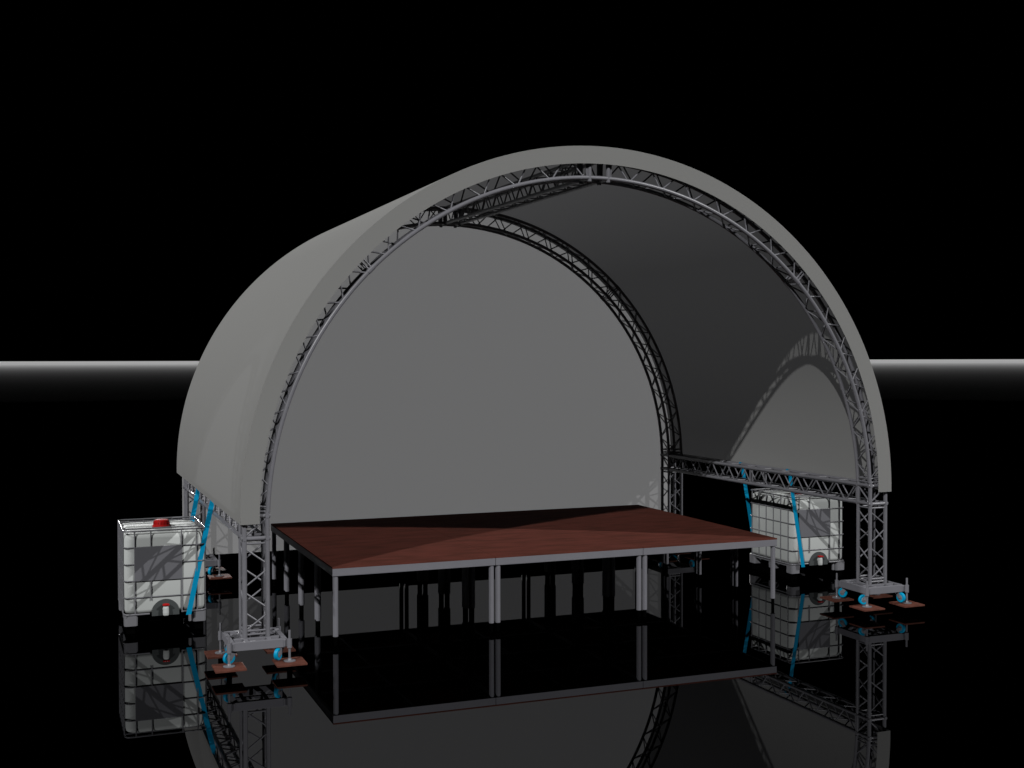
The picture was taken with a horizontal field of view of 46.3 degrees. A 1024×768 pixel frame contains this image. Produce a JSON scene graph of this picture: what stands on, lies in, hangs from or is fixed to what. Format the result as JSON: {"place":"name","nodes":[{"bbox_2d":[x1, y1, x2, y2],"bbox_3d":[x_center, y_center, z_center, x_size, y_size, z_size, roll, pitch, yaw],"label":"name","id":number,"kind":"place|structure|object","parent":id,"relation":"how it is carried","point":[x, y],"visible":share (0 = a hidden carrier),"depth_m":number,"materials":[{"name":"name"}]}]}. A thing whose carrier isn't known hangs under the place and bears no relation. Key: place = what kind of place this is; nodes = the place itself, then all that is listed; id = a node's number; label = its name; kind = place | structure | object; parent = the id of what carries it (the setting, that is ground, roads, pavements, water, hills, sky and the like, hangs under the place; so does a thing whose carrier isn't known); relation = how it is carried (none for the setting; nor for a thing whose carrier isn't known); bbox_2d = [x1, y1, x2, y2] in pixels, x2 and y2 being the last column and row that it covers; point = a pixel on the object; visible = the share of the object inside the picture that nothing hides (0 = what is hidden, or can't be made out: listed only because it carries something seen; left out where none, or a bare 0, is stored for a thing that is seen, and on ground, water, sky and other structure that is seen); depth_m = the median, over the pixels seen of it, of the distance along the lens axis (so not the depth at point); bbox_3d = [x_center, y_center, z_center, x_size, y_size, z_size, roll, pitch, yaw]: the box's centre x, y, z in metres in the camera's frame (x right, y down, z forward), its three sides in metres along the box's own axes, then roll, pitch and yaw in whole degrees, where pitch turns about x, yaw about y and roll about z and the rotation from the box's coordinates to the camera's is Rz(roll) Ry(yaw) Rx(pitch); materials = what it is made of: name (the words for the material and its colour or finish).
{"place":"outdoors","nodes":[
{"label":"outdoors","id":0,"kind":"place"},
{"bbox_2d":[182,211,670,553],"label":"backdrop","id":1,"kind":"structure","parent":0,"point":[453,370],"depth_m":19.57,"materials":[{"name":"fabric"}]},
{"bbox_2d":[0,359,1023,767],"bbox_3d":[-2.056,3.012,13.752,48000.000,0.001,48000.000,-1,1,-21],"label":"floor","id":2,"kind":"structure","parent":0,"point":[710,669],"depth_m":14.10,"materials":[{"name":"black mirror"}]},
{"bbox_2d":[117,516,205,633],"bbox_3d":[-4.392,2.343,14.997,0.978,1.297,1.241,-1,1,-21],"label":"water tank","id":3,"kind":"object","parent":2,"relation":"on","point":[158,560],"visible":0.98,"depth_m":14.51,"materials":[{"name":"white plastic"}]},
{"bbox_2d":[206,567,225,574],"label":"timber board","id":4,"kind":"object","parent":2,"relation":"on","point":[222,569],"visible":0.47,"depth_m":18.14,"materials":[{"name":"brown wood"}]},
{"bbox_2d":[207,574,231,584],"bbox_3d":[-4.293,2.879,17.585,0.315,0.120,0.315,-1,1,-21],"label":"timber board","id":5,"kind":"object","parent":2,"relation":"on","point":[214,577],"visible":1,"depth_m":17.55,"materials":[{"name":"brown wood"}]},
{"bbox_2d":[204,649,237,663],"bbox_3d":[-3.151,2.969,12.960,0.315,0.120,0.315,-1,1,-21],"label":"timber board","id":6,"kind":"object","parent":2,"relation":"on","point":[210,654],"visible":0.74,"depth_m":12.89,"materials":[{"name":"brown wood"}]},
{"bbox_2d":[212,662,246,678],"bbox_3d":[-2.922,2.981,12.377,0.315,0.120,0.315,-1,1,-21],"label":"timber board","id":7,"kind":"object","parent":2,"relation":"on","point":[219,668],"visible":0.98,"depth_m":12.34,"materials":[{"name":"brown wood"}]},
{"bbox_2d":[263,646,295,653],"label":"timber board","id":8,"kind":"object","parent":2,"relation":"on","point":[272,650],"visible":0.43,"depth_m":13.09,"materials":[{"name":"brown wood"}]},
{"bbox_2d":[272,656,307,672],"bbox_3d":[-2.340,2.975,12.605,0.315,0.120,0.315,-1,1,-21],"label":"timber board","id":9,"kind":"object","parent":2,"relation":"on","point":[299,661],"visible":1,"depth_m":12.54,"materials":[{"name":"brown wood"}]},
{"bbox_2d":[271,517,420,597],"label":"stage deck","id":10,"kind":"structure","parent":2,"relation":"on","point":[279,529],"depth_m":17.34,"materials":[{"name":"red wood"}]},
{"bbox_2d":[284,525,443,611],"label":"stage deck","id":11,"kind":"structure","parent":2,"relation":"on","point":[293,539],"depth_m":16.43,"materials":[{"name":"red wood"}]},
{"bbox_2d":[298,535,466,627],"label":"stage deck","id":12,"kind":"structure","parent":2,"relation":"on","point":[309,550],"depth_m":15.46,"materials":[{"name":"red wood"}]},
{"bbox_2d":[314,545,495,645],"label":"stage deck","id":13,"kind":"structure","parent":2,"relation":"on","point":[336,565],"depth_m":14.39,"materials":[{"name":"wood"}]},
{"bbox_2d":[405,510,547,586],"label":"stage deck","id":14,"kind":"structure","parent":2,"relation":"on","point":[471,517],"depth_m":18.07,"materials":[{"name":"red wood"}]},
{"bbox_2d":[423,518,576,599],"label":"stage deck","id":15,"kind":"structure","parent":2,"relation":"on","point":[493,526],"depth_m":17.11,"materials":[{"name":"red wood"}]},
{"bbox_2d":[444,527,605,614],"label":"stage deck","id":16,"kind":"structure","parent":2,"relation":"on","point":[520,535],"depth_m":16.21,"materials":[{"name":"red wood"}]},
{"bbox_2d":[183,163,911,667],"bbox_3d":[0.001,0.028,16.677,8.760,5.598,6.100,-1,1,-21],"label":"roof truss frame","id":17,"kind":"object","parent":2,"relation":"on","point":[265,635],"visible":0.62,"depth_m":15.48,"materials":[{"name":"metal"}]},
{"bbox_2d":[191,488,199,521],"bbox_3d":[-4.292,2.038,15.915,0.079,1.471,0.509,1,1,30],"label":"lashing strap","id":18,"kind":"object","parent":17,"relation":"attached to","point":[195,502],"visible":0.17,"depth_m":16.03,"materials":[{"name":"blue fabric"}]},
{"bbox_2d":[186,500,213,614],"bbox_3d":[-3.799,2.062,14.661,0.425,1.471,0.066,-1,1,-38],"label":"lashing strap","id":19,"kind":"object","parent":17,"relation":"attached to","point":[200,557],"visible":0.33,"depth_m":14.64,"materials":[{"name":"blue fabric"}]},
{"bbox_2d":[177,146,890,524],"bbox_3d":[-0.118,-0.723,16.960,8.350,4.208,6.349,-1,1,-21],"label":"roof canopy","id":20,"kind":"object","parent":17,"relation":"attached to","point":[739,344],"visible":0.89,"depth_m":16.62,"materials":[{"name":"fabric"}]},
{"bbox_2d":[739,462,751,531],"bbox_3d":[3.726,1.961,18.900,0.338,1.471,0.050,-1,1,-21],"label":"lashing strap","id":21,"kind":"object","parent":17,"relation":"attached to","point":[747,502],"visible":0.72,"depth_m":18.88,"materials":[{"name":"blue fabric"}]},
{"bbox_2d":[786,469,804,566],"bbox_3d":[4.194,1.984,17.709,0.338,1.471,0.050,-1,1,-21],"label":"lashing strap","id":22,"kind":"object","parent":17,"relation":"attached to","point":[797,528],"visible":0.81,"depth_m":17.72,"materials":[{"name":"blue fabric"}]},
{"bbox_2d":[469,536,642,630],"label":"stage deck","id":23,"kind":"structure","parent":2,"relation":"on","point":[606,547],"depth_m":15.11,"materials":[{"name":"red wood"}]},
{"bbox_2d":[525,505,665,577],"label":"stage deck","id":24,"kind":"structure","parent":2,"relation":"on","point":[590,511],"depth_m":18.77,"materials":[{"name":"red wood"}]},
{"bbox_2d":[551,512,699,589],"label":"stage deck","id":25,"kind":"structure","parent":2,"relation":"on","point":[599,520],"depth_m":17.83,"materials":[{"name":"red wood"}]},
{"bbox_2d":[579,520,735,602],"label":"stage deck","id":26,"kind":"structure","parent":2,"relation":"on","point":[652,528],"depth_m":16.95,"materials":[{"name":"red wood"}]},
{"bbox_2d":[609,528,776,617],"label":"stage deck","id":27,"kind":"structure","parent":2,"relation":"on","point":[736,539],"depth_m":15.84,"materials":[{"name":"red wood"}]},
{"bbox_2d":[750,487,843,579],"bbox_3d":[4.393,2.255,18.441,0.978,1.297,1.241,-1,1,-21],"label":"water tank","id":28,"kind":"object","parent":2,"relation":"on","point":[820,520],"visible":0.75,"depth_m":18.01,"materials":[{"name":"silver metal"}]},
{"bbox_2d":[820,595,853,606],"bbox_3d":[4.306,2.895,15.883,0.315,0.120,0.315,-1,1,-21],"label":"timber board","id":29,"kind":"object","parent":2,"relation":"on","point":[835,601],"visible":0.9,"depth_m":15.84,"materials":[{"name":"brown wood"}]},
{"bbox_2d":[849,604,884,616],"bbox_3d":[4.535,2.906,15.300,0.315,0.120,0.315,-1,1,-21],"label":"timber board","id":30,"kind":"object","parent":2,"relation":"on","point":[868,610],"visible":1,"depth_m":15.26,"materials":[{"name":"brown wood"}]},
{"bbox_2d":[858,593,892,603],"bbox_3d":[4.889,2.889,16.111,0.315,0.120,0.315,-1,1,-21],"label":"timber board","id":31,"kind":"object","parent":2,"relation":"on","point":[875,598],"visible":0.74,"depth_m":16.03,"materials":[{"name":"brown wood"}]},
{"bbox_2d":[889,600,924,612],"bbox_3d":[5.117,2.900,15.529,0.315,0.120,0.315,-1,1,-21],"label":"timber board","id":32,"kind":"object","parent":2,"relation":"on","point":[908,606],"visible":0.92,"depth_m":15.50,"materials":[{"name":"brown wood"}]},
{"bbox_2d":[0,0,1023,360],"label":"sky","id":33,"kind":"structure","parent":0,"point":[158,157],"materials":[{"name":"black"}]}
]}

